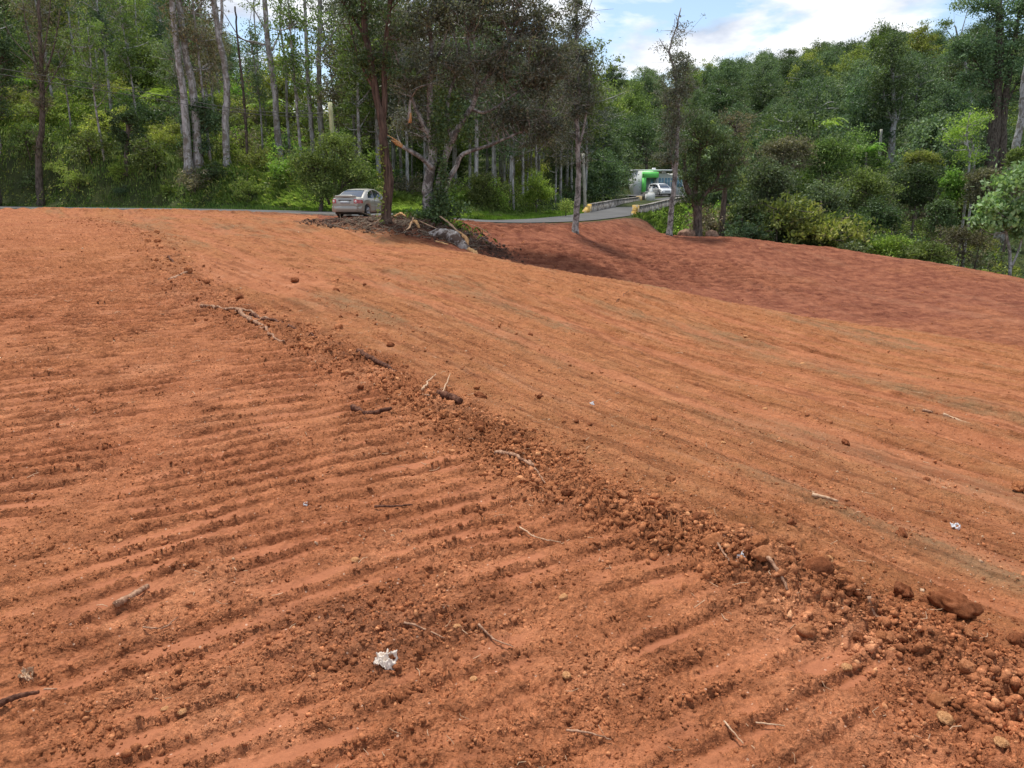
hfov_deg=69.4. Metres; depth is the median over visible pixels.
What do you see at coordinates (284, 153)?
scrub bush
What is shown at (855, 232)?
scrub bush
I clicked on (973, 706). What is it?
dirt clods
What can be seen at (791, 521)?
dirt clod
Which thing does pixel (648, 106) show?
broadleaf tree
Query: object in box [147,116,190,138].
scrub bush
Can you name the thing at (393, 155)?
slim tree
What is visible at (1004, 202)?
leaved tree
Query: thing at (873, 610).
twig
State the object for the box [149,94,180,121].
scrub bush
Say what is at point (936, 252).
leafy shrub
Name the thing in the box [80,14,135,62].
broadleaf tree
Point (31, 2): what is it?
slim tree
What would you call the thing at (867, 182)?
leafy shrub
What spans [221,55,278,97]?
broadleaf tree
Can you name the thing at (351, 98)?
slim tree
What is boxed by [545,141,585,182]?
broadleaf tree
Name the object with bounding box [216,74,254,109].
scrub bush
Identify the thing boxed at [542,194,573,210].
scrub bush
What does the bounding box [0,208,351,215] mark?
kerb
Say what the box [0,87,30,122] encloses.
scrub bush
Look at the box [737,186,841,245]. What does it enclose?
scrub bush
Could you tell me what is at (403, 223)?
brush debris
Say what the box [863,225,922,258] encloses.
leafy shrub
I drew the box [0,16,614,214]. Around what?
undergrowth
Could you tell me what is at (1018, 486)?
dirt clod
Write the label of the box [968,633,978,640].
dirt clod
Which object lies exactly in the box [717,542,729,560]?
twig
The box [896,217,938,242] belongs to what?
scrub bush
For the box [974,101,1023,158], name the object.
broadleaf tree
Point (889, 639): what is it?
dirt clod
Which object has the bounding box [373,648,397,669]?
plastic scrap
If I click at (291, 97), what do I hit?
broadleaf tree
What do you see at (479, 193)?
round bush
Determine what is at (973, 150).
sapling
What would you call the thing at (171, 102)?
scrub bush
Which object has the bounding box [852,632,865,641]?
dirt clod
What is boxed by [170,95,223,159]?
vine stump
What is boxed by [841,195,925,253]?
leafy shrub
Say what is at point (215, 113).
scrub bush
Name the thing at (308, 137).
scrub bush
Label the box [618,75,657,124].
broadleaf tree
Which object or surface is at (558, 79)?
slim tree
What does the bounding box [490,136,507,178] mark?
slim tree
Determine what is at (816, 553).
dirt clod
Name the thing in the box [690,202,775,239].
scrub bush
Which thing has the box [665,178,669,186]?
window
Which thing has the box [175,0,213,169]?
pale trunk tree
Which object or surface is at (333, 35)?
slim tree
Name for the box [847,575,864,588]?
dirt clod
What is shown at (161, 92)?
palm
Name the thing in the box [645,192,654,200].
gate pillar
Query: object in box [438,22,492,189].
slim tree
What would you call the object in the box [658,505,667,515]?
dirt clod
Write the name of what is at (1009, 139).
broadleaf tree
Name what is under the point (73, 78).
scrub bush
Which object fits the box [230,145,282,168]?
scrub bush
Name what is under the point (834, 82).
broadleaf tree
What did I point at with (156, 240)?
dirt clod
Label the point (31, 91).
scrub bush
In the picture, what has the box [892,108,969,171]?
broadleaf tree
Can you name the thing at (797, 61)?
broadleaf tree
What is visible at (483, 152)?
broadleaf tree
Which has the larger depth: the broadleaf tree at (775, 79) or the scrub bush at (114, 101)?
the broadleaf tree at (775, 79)
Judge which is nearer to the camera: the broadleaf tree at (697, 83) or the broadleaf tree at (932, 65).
the broadleaf tree at (932, 65)
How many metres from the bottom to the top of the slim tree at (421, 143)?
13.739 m
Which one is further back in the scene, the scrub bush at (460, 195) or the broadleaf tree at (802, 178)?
the broadleaf tree at (802, 178)
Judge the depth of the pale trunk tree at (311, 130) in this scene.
61.66 m
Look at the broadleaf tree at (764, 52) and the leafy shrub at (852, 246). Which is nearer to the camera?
the leafy shrub at (852, 246)
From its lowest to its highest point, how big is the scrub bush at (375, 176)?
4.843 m
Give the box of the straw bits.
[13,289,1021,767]
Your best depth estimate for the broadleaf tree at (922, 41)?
168.16 m
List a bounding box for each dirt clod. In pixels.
[154,238,161,242]
[183,265,192,272]
[235,294,243,298]
[291,277,298,282]
[302,342,314,349]
[334,323,342,329]
[341,368,353,375]
[386,342,394,346]
[393,389,403,394]
[414,384,425,391]
[438,409,450,418]
[445,386,452,391]
[446,400,454,404]
[474,391,486,398]
[474,421,484,429]
[511,477,520,482]
[543,481,559,490]
[561,488,570,495]
[562,481,569,487]
[566,469,581,473]
[619,490,627,498]
[619,498,626,505]
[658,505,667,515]
[665,475,675,481]
[666,506,674,512]
[670,503,680,507]
[692,511,703,524]
[700,532,723,545]
[730,544,737,550]
[744,543,756,554]
[749,535,769,546]
[750,545,773,561]
[771,535,779,541]
[787,518,796,525]
[795,623,818,638]
[803,556,833,575]
[812,550,832,564]
[832,615,845,620]
[835,573,847,582]
[841,438,849,445]
[841,570,851,575]
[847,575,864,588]
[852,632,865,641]
[875,631,886,642]
[880,606,887,612]
[885,630,895,642]
[894,581,913,597]
[895,527,907,537]
[919,594,929,603]
[922,642,931,648]
[926,691,951,708]
[927,589,983,620]
[953,682,960,689]
[958,658,977,673]
[964,626,973,636]
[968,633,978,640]
[985,681,998,689]
[1002,677,1009,683]
[1006,632,1023,647]
[1011,481,1023,491]
[1018,686,1023,698]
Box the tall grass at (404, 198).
[0,85,482,216]
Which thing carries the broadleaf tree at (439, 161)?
on the ground at (840, 347)
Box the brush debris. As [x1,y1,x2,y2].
[322,212,489,249]
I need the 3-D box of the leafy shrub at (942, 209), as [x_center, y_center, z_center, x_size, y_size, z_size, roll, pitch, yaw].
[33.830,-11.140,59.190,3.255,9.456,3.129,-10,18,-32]
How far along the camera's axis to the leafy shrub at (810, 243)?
53.50 m
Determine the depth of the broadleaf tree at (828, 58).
185.35 m
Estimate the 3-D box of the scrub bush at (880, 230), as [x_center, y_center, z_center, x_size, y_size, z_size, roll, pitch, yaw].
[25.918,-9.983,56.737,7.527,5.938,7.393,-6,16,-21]
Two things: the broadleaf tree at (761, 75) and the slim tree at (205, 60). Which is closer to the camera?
the slim tree at (205, 60)
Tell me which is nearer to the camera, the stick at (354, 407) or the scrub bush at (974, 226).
the stick at (354, 407)
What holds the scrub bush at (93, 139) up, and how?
on the ground at (840, 347)
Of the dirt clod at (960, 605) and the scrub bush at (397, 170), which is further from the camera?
the scrub bush at (397, 170)
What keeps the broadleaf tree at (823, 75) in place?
on the ground at (840, 347)
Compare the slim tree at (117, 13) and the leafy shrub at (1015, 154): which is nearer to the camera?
the leafy shrub at (1015, 154)
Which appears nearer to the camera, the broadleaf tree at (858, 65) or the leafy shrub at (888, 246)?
the leafy shrub at (888, 246)
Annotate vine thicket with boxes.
[923,213,1001,268]
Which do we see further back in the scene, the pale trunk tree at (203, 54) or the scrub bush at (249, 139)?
the pale trunk tree at (203, 54)
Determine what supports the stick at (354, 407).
on the ground at (840, 347)
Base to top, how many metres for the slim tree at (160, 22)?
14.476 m
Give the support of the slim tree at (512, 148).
on the ground at (840, 347)
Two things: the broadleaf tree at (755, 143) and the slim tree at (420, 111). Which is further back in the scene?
the broadleaf tree at (755, 143)
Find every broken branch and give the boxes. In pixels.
[409,220,419,227]
[439,216,458,231]
[459,231,468,244]
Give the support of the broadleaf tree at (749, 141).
on the ground at (840, 347)
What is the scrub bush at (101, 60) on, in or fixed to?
on the ground at (840, 347)
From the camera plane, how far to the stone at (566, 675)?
2.48 m
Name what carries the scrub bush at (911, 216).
on the ground at (840, 347)
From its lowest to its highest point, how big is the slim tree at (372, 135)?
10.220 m
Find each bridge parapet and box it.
[582,196,641,212]
[631,197,709,214]
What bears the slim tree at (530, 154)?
on the ground at (840, 347)
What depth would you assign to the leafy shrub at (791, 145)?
70.16 m
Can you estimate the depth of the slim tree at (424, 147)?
58.19 m
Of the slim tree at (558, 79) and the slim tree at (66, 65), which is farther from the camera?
the slim tree at (558, 79)
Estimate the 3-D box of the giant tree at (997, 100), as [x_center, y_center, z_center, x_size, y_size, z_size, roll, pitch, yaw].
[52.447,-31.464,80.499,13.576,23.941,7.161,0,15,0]
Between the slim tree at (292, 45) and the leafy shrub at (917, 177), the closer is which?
the slim tree at (292, 45)
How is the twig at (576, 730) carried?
on the ground at (840, 347)
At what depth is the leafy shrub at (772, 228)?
54.19 m
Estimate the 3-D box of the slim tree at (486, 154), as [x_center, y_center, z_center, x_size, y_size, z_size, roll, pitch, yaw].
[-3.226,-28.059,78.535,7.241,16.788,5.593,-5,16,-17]
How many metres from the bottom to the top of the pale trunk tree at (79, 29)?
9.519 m
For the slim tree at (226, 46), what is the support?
on the ground at (840, 347)
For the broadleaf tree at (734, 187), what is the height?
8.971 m
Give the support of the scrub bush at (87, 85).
on the ground at (840, 347)
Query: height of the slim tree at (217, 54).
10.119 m
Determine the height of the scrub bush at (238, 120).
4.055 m
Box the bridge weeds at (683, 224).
[652,203,689,231]
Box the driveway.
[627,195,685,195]
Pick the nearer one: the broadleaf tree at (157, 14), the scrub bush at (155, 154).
the scrub bush at (155, 154)
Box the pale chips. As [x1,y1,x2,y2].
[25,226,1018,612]
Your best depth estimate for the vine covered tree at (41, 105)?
57.34 m
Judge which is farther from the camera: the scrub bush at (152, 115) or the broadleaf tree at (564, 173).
the broadleaf tree at (564, 173)
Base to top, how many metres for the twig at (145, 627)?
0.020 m
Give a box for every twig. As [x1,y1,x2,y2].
[142,617,177,629]
[374,504,412,507]
[404,621,444,638]
[478,623,513,646]
[519,527,560,542]
[528,459,545,482]
[566,729,610,739]
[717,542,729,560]
[723,720,743,743]
[756,722,784,726]
[766,556,788,589]
[867,596,884,617]
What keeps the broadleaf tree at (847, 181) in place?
on the ground at (840, 347)
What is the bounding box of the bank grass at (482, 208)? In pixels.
[458,204,582,216]
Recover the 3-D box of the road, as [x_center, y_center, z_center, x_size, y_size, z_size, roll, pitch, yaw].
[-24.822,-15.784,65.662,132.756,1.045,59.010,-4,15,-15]
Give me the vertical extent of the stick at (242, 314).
0.130 m
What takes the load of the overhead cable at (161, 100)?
attached to the utility pole at (330, 111)
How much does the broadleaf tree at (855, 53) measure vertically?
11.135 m
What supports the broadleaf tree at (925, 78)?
on the ground at (840, 347)
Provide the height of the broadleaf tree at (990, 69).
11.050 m
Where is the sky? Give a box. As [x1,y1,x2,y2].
[185,0,1023,112]
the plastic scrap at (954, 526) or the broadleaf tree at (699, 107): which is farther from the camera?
the broadleaf tree at (699, 107)
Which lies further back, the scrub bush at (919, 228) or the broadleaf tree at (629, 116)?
the broadleaf tree at (629, 116)
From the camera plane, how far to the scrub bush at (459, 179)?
69.69 m
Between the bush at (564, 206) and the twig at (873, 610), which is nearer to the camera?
the twig at (873, 610)
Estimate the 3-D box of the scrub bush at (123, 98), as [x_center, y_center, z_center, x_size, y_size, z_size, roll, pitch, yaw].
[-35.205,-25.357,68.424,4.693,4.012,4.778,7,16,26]
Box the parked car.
[332,189,382,216]
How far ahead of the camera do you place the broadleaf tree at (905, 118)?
110.50 m
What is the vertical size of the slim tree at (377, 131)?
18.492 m
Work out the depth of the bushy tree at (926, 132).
83.10 m
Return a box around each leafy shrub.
[725,191,770,237]
[732,147,811,222]
[751,177,825,242]
[752,130,824,200]
[780,200,840,246]
[790,173,861,228]
[799,131,866,186]
[823,153,908,223]
[834,236,874,252]
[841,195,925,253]
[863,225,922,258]
[880,144,962,237]
[887,135,946,228]
[893,216,967,266]
[916,188,963,238]
[934,164,973,242]
[957,162,1012,262]
[1000,146,1023,267]
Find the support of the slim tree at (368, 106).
on the ground at (840, 347)
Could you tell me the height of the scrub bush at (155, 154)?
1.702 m
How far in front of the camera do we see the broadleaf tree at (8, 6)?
87.48 m
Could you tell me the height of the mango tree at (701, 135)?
9.483 m
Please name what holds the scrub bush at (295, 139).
on the ground at (840, 347)
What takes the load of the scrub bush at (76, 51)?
on the ground at (840, 347)
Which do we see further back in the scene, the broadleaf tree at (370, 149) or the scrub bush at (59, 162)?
the broadleaf tree at (370, 149)
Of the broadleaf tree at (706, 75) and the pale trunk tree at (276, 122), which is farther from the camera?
the broadleaf tree at (706, 75)
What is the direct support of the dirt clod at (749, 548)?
on the ground at (840, 347)
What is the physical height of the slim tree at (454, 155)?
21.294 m
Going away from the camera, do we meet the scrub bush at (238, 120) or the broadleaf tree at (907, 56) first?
the scrub bush at (238, 120)
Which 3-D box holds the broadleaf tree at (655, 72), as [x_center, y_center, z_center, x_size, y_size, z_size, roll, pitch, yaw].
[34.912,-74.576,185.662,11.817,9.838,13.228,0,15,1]
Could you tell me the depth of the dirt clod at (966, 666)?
2.50 m
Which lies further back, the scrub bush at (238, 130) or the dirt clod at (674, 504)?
the scrub bush at (238, 130)
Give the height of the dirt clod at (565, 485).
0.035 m
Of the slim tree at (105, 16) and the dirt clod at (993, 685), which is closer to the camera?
the dirt clod at (993, 685)
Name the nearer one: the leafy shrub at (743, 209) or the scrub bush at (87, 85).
the leafy shrub at (743, 209)
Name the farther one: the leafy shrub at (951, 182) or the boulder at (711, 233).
the leafy shrub at (951, 182)
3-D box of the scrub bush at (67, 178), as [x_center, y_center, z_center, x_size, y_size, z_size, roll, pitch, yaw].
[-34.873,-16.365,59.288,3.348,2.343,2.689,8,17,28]
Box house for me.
[628,168,685,194]
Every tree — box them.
[0,0,18,155]
[0,0,29,205]
[0,0,77,44]
[0,0,79,97]
[0,14,57,71]
[3,0,75,206]
[4,0,48,58]
[4,0,53,72]
[35,24,89,128]
[44,0,88,38]
[55,4,127,160]
[58,0,81,55]
[62,0,121,110]
[65,0,127,104]
[68,0,126,54]
[69,2,90,56]
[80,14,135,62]
[85,2,107,86]
[87,0,134,63]
[95,103,150,175]
[96,0,152,108]
[99,20,176,89]
[123,0,150,36]
[123,2,149,59]
[133,0,228,65]
[140,0,175,82]
[144,0,167,33]
[145,17,196,142]
[148,27,206,83]
[154,0,231,159]
[155,0,193,175]
[160,36,193,80]
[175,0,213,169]
[184,12,232,134]
[188,2,212,101]
[196,25,233,93]
[204,23,235,83]
[208,0,232,166]
[214,31,245,74]
[220,42,333,141]
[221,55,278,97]
[224,0,280,149]
[224,0,299,162]
[228,41,240,71]
[230,6,262,162]
[241,0,274,69]
[256,0,331,154]
[271,1,301,158]
[276,0,315,154]
[284,59,331,137]
[291,2,401,155]
[300,37,374,157]
[301,0,346,158]
[304,0,413,182]
[307,0,368,159]
[311,18,355,112]
[314,109,389,148]
[315,109,375,162]
[318,18,402,170]
[319,0,444,223]
[324,0,347,94]
[324,67,371,151]
[338,85,396,151]
[348,4,406,177]
[367,0,452,189]
[367,0,599,225]
[369,0,460,175]
[372,115,396,155]
[377,1,427,180]
[389,43,461,159]
[389,126,402,161]
[389,127,467,178]
[390,55,434,180]
[390,134,478,180]
[392,59,449,155]
[397,131,473,180]
[407,68,471,159]
[409,92,438,152]
[415,0,518,186]
[420,1,484,188]
[433,5,504,172]
[436,34,466,180]
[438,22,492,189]
[461,8,524,179]
[461,134,488,156]
[465,33,524,182]
[465,135,506,168]
[480,126,490,172]
[483,32,541,204]
[488,50,538,210]
[489,27,523,186]
[490,135,502,181]
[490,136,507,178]
[492,45,549,194]
[496,3,535,184]
[506,148,549,178]
[514,128,546,190]
[518,147,569,179]
[519,37,568,205]
[521,126,572,186]
[522,7,570,200]
[535,25,598,201]
[540,98,574,201]
[543,139,580,159]
[545,0,612,233]
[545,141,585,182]
[549,66,615,186]
[556,25,620,86]
[557,35,643,195]
[559,68,612,188]
[564,118,647,183]
[565,155,622,199]
[569,127,652,186]
[580,81,634,160]
[581,147,639,201]
[582,80,628,146]
[582,104,619,147]
[598,65,629,93]
[599,78,634,117]
[602,100,625,130]
[609,112,656,164]
[610,107,682,169]
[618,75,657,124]
[623,64,663,103]
[625,93,658,120]
[632,67,669,103]
[639,119,696,172]
[643,8,705,235]
[646,106,687,143]
[660,103,687,117]
[667,62,706,104]
[670,101,753,236]
[671,121,756,212]
[686,88,708,109]
[687,104,720,124]
[689,147,751,201]
[690,109,726,130]
[694,82,745,125]
[696,139,754,186]
[697,58,718,89]
[697,64,717,96]
[698,78,747,111]
[704,53,747,101]
[707,105,763,150]
[711,56,743,83]
[711,102,766,235]
[723,100,753,129]
[729,76,747,90]
[734,53,751,83]
[734,80,786,119]
[738,133,758,157]
[740,52,780,78]
[741,58,784,109]
[741,108,771,136]
[741,132,840,200]
[743,66,783,92]
[744,125,780,174]
[745,107,849,186]
[751,114,780,139]
[753,46,780,64]
[757,51,780,71]
[758,95,784,122]
[765,97,794,119]
[766,102,794,126]
[773,55,799,82]
[774,48,799,63]
[774,81,863,139]
[777,54,828,106]
[782,71,841,123]
[784,46,832,88]
[786,54,824,80]
[795,38,830,63]
[795,73,830,112]
[803,112,877,176]
[804,73,848,110]
[814,49,838,71]
[814,49,841,78]
[819,39,839,55]
[819,122,891,182]
[823,163,882,213]
[825,53,884,96]
[827,42,875,81]
[828,65,888,126]
[831,40,845,51]
[831,69,926,156]
[833,40,860,64]
[835,111,851,134]
[836,39,875,67]
[853,22,924,163]
[854,17,907,66]
[858,84,926,145]
[872,25,899,38]
[880,109,1003,202]
[887,48,948,94]
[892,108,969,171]
[893,46,919,67]
[894,52,954,127]
[897,52,941,102]
[899,109,948,174]
[902,32,940,56]
[903,19,946,60]
[907,79,978,127]
[928,29,955,58]
[931,0,980,109]
[931,58,982,103]
[936,47,965,71]
[938,0,1023,169]
[946,95,1014,125]
[952,90,990,117]
[954,112,1023,172]
[958,20,993,42]
[963,160,1023,275]
[966,100,1023,139]
[970,48,1022,93]
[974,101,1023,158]
[991,74,1019,107]
[992,30,1023,249]
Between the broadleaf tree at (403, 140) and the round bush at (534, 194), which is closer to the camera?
the round bush at (534, 194)
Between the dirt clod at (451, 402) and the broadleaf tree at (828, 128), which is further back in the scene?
the broadleaf tree at (828, 128)
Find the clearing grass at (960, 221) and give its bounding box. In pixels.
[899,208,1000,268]
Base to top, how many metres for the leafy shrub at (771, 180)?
8.850 m
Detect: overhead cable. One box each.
[0,68,325,113]
[0,74,328,117]
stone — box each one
[160,705,168,711]
[178,708,186,715]
[351,557,359,562]
[470,676,477,682]
[559,593,567,600]
[562,671,570,678]
[841,663,851,670]
[936,711,954,726]
[993,736,1009,747]
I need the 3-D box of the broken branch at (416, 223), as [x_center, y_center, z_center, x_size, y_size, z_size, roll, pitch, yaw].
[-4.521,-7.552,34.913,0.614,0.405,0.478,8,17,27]
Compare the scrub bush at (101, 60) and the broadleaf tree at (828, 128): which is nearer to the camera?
the scrub bush at (101, 60)
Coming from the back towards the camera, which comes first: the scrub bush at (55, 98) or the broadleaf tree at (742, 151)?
the broadleaf tree at (742, 151)
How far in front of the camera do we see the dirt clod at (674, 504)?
3.62 m
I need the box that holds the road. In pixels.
[0,196,682,222]
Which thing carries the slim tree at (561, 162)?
on the ground at (840, 347)
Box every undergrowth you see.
[0,14,395,207]
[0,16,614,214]
[615,54,1023,278]
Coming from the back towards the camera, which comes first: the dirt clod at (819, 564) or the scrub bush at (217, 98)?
the scrub bush at (217, 98)
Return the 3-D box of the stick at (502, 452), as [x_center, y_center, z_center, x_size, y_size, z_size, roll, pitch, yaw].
[0.005,0.425,4.288,0.033,0.070,0.366,-10,18,-33]
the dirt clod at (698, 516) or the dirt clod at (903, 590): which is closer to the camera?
the dirt clod at (903, 590)
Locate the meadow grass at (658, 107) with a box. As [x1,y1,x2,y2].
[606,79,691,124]
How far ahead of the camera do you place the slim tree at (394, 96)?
55.61 m
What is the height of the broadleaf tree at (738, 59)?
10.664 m
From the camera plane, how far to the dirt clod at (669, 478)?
4.31 m
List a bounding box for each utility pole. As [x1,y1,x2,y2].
[326,102,337,197]
[582,154,586,207]
[878,129,882,169]
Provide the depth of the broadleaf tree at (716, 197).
77.26 m
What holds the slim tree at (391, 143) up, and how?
on the ground at (840, 347)
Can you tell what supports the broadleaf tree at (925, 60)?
on the ground at (840, 347)
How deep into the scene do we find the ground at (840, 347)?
4.56 m
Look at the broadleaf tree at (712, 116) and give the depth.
142.22 m
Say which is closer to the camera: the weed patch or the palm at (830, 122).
the weed patch
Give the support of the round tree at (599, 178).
on the ground at (840, 347)
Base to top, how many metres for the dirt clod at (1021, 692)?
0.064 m
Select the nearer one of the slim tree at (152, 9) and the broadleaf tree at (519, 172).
the broadleaf tree at (519, 172)
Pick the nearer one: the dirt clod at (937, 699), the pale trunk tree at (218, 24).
the dirt clod at (937, 699)
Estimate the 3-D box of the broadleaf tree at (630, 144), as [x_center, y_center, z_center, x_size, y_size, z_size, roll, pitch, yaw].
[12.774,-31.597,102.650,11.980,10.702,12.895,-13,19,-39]
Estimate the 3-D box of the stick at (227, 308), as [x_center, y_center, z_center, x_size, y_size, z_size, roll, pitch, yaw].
[-3.282,-0.858,9.193,2.280,0.124,0.214,13,20,41]
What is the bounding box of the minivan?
[648,183,670,195]
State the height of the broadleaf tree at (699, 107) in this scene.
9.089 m
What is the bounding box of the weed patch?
[630,201,692,234]
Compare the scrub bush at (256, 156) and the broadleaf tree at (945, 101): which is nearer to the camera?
the scrub bush at (256, 156)
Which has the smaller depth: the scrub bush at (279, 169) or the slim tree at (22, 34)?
the scrub bush at (279, 169)
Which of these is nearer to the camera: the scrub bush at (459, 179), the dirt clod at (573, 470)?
the dirt clod at (573, 470)
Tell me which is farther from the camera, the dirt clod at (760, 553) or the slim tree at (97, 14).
the slim tree at (97, 14)
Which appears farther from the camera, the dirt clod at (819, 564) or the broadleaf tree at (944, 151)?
the broadleaf tree at (944, 151)
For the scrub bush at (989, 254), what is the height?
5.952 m
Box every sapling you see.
[935,102,1004,265]
[939,109,995,266]
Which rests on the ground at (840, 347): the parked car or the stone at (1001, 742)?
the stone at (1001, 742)
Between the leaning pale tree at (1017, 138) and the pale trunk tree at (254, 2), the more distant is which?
the pale trunk tree at (254, 2)
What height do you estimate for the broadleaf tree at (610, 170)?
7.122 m
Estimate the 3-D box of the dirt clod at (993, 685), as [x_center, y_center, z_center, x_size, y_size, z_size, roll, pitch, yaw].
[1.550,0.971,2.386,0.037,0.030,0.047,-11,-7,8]
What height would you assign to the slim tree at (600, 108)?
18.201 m
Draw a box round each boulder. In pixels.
[677,229,695,235]
[705,230,718,236]
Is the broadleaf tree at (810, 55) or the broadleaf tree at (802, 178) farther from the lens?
the broadleaf tree at (810, 55)
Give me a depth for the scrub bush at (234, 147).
59.34 m
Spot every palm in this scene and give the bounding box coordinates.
[140,88,198,109]
[246,97,285,142]
[792,117,848,138]
[851,142,887,167]
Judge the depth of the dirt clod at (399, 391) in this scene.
5.73 m
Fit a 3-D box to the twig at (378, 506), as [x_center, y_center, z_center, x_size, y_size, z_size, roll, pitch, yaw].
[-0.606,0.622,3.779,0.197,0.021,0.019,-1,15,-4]
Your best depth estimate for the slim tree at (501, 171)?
84.64 m
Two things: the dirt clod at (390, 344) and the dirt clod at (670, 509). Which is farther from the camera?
the dirt clod at (390, 344)
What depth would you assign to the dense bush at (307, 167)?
48.56 m
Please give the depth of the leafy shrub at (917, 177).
69.15 m
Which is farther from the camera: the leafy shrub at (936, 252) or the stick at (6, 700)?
the leafy shrub at (936, 252)
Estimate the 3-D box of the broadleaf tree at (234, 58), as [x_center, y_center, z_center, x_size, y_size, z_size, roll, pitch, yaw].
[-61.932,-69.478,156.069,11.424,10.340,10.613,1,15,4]
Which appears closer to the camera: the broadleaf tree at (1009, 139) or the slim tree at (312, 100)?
the slim tree at (312, 100)
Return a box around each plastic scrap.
[18,666,33,680]
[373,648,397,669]
[950,522,960,529]
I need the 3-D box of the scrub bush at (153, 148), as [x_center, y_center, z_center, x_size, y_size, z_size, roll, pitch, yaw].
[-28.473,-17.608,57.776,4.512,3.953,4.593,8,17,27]
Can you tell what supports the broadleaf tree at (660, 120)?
on the ground at (840, 347)
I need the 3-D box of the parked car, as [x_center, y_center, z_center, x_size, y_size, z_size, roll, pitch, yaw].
[-8.255,-10.042,40.891,2.148,1.491,4.670,3,15,13]
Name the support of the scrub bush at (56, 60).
on the ground at (840, 347)
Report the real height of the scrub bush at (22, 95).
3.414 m
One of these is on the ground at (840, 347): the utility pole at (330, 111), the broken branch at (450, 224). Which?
the utility pole at (330, 111)
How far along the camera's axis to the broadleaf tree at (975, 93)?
123.42 m
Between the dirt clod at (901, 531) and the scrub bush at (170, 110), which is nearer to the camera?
the dirt clod at (901, 531)
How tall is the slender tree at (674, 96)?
14.351 m
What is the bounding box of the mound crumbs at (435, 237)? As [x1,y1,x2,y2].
[299,212,528,262]
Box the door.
[646,178,649,191]
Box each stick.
[0,690,39,706]
[112,584,149,607]
[168,271,187,279]
[199,304,287,327]
[235,308,284,341]
[249,313,317,337]
[350,404,391,414]
[356,348,397,371]
[421,374,435,390]
[436,390,462,404]
[494,450,533,466]
[811,493,837,501]
[943,413,968,422]
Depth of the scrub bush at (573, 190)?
75.62 m
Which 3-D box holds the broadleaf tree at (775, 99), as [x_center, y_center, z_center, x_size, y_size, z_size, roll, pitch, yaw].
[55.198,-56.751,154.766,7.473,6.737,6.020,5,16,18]
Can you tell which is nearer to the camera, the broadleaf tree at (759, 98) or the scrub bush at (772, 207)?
the scrub bush at (772, 207)
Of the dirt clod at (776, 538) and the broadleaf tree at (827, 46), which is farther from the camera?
the broadleaf tree at (827, 46)
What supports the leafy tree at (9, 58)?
on the ground at (840, 347)
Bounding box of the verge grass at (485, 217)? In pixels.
[0,135,583,219]
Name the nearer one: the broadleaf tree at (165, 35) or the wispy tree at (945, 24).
the broadleaf tree at (165, 35)
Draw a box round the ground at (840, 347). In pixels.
[0,13,1023,767]
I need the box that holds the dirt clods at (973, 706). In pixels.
[43,216,1023,750]
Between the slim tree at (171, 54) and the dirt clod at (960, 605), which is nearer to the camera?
the dirt clod at (960, 605)
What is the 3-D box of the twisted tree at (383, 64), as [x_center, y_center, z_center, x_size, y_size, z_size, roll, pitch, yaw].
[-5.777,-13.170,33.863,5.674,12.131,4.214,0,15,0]
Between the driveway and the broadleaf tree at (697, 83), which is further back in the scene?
the broadleaf tree at (697, 83)
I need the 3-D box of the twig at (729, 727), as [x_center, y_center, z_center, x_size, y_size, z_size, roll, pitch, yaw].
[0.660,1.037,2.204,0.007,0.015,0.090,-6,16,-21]
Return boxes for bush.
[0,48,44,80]
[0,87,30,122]
[0,120,59,160]
[3,86,35,104]
[4,94,77,124]
[7,84,36,98]
[10,169,44,189]
[13,62,61,91]
[32,47,73,75]
[42,157,68,172]
[45,92,70,104]
[53,93,92,118]
[54,165,96,191]
[55,70,111,100]
[58,127,122,165]
[59,33,85,50]
[61,62,94,90]
[63,45,92,57]
[77,48,115,63]
[78,104,133,137]
[88,56,117,78]
[93,68,128,88]
[99,86,178,127]
[99,89,157,112]
[100,78,138,100]
[102,89,127,109]
[103,154,133,184]
[111,184,131,195]
[112,57,164,93]
[112,135,178,179]
[143,124,182,148]
[144,144,168,159]
[147,100,179,127]
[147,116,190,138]
[149,67,196,103]
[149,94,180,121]
[155,179,179,200]
[162,96,188,111]
[172,166,224,193]
[175,147,192,160]
[189,96,235,132]
[191,131,255,160]
[196,82,237,109]
[196,160,228,178]
[210,111,264,142]
[215,128,264,153]
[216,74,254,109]
[221,125,256,141]
[228,175,267,201]
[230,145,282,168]
[231,104,263,128]
[236,99,270,117]
[248,122,272,143]
[255,112,296,138]
[259,143,288,160]
[260,144,303,180]
[264,125,304,148]
[267,131,310,158]
[268,129,306,147]
[279,126,382,210]
[296,127,318,150]
[330,149,398,196]
[367,152,399,168]
[375,167,421,189]
[380,172,422,194]
[381,160,410,177]
[448,175,478,207]
[451,175,467,183]
[457,166,471,182]
[463,172,516,210]
[469,177,510,209]
[494,180,525,208]
[500,174,538,193]
[511,191,540,206]
[515,173,533,193]
[516,167,558,211]
[542,170,573,198]
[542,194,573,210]
[553,180,597,202]
[554,198,573,215]
[556,189,582,205]
[568,177,598,199]
[674,209,715,235]
[676,200,725,229]
[682,203,729,235]
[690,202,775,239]
[719,212,774,239]
[734,194,809,241]
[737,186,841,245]
[776,199,881,246]
[796,206,888,246]
[835,217,892,253]
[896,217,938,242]
[899,194,957,224]
[939,188,975,220]
[956,249,997,267]
[964,247,1012,275]
[966,239,1000,253]
[968,220,993,234]
[982,261,1022,276]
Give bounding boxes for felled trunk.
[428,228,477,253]

